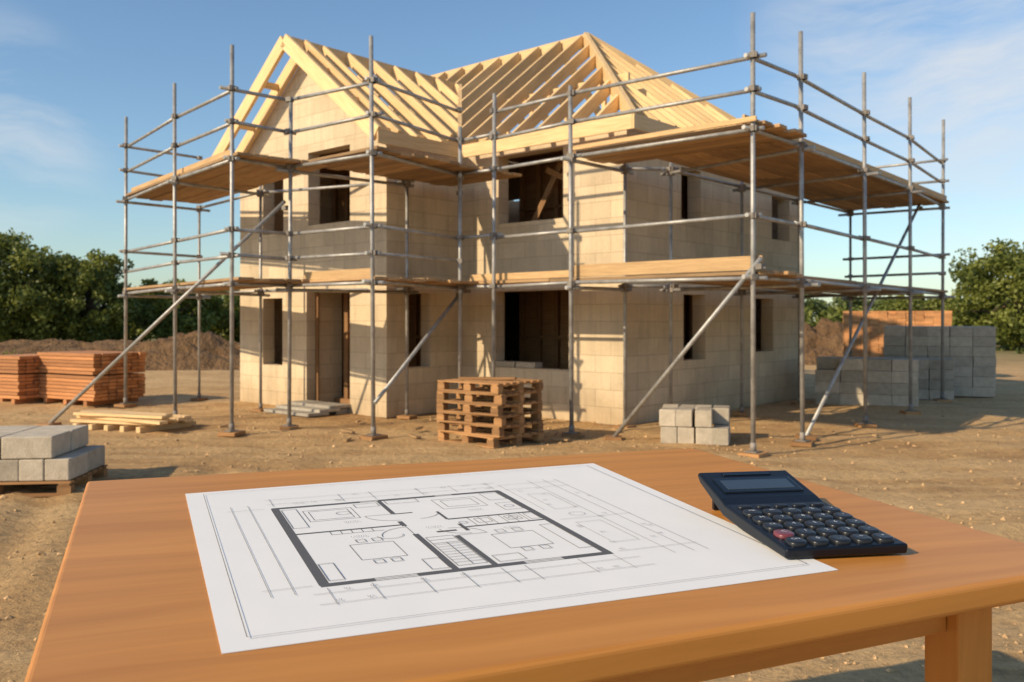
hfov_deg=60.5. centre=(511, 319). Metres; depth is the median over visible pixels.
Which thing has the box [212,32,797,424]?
house under construction
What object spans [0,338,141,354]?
soil mound
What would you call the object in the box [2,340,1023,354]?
scrub
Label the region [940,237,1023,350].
broadleaf tree
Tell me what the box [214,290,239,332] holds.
broadleaf tree
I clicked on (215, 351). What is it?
soil mound
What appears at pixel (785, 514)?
desk calculator
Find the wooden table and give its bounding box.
[24,448,1023,681]
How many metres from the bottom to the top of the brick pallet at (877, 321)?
1.833 m
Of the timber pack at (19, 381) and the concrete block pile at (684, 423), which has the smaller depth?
the concrete block pile at (684, 423)
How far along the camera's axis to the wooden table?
1.42 m
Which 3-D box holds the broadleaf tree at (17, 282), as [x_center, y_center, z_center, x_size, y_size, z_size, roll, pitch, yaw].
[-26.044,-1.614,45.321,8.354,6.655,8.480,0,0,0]
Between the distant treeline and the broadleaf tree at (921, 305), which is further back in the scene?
the distant treeline
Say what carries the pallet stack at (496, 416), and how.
on the ground
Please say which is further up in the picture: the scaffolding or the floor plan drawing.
the scaffolding
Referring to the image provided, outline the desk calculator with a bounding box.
[698,470,907,558]
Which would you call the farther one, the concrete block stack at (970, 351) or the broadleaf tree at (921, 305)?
the broadleaf tree at (921, 305)
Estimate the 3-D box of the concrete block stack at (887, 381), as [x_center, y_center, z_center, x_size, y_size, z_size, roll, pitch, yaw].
[6.751,1.165,16.701,1.796,0.869,0.932,0,0,24]
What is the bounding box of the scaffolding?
[36,12,954,457]
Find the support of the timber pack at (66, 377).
on the ground
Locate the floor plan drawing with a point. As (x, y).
(288, 565)
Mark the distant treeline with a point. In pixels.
(817, 305)
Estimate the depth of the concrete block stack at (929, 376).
17.49 m
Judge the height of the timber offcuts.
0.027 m
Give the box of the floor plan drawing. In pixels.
[185,463,837,653]
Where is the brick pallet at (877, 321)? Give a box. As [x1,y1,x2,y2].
[843,311,951,357]
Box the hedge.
[6,297,1012,343]
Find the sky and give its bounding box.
[0,0,1023,320]
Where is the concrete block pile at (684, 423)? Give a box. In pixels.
[659,404,729,445]
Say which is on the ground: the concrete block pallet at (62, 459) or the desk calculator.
the concrete block pallet at (62, 459)
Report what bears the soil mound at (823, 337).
on the ground
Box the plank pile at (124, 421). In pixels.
[70,410,195,432]
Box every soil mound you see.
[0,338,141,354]
[99,330,239,370]
[804,318,842,364]
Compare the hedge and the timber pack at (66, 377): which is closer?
the timber pack at (66, 377)
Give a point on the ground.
(910, 468)
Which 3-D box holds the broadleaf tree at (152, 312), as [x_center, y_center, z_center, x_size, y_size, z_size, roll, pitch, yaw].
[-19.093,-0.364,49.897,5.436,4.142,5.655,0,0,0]
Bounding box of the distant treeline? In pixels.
[84,291,1013,336]
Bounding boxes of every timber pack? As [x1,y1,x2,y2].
[0,354,43,403]
[37,351,146,405]
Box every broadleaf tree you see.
[0,228,86,341]
[20,248,144,342]
[128,278,224,339]
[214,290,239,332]
[874,294,956,322]
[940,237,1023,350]
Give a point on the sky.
(71, 71)
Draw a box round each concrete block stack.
[815,356,918,406]
[884,326,995,396]
[890,357,953,400]
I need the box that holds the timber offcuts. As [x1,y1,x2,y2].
[218,417,878,440]
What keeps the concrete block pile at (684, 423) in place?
on the ground
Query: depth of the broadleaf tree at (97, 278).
44.70 m
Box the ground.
[0,332,1023,681]
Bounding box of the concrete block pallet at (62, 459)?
[0,425,107,496]
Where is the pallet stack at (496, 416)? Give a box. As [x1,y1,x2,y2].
[436,377,543,448]
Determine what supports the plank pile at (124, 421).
on the ground

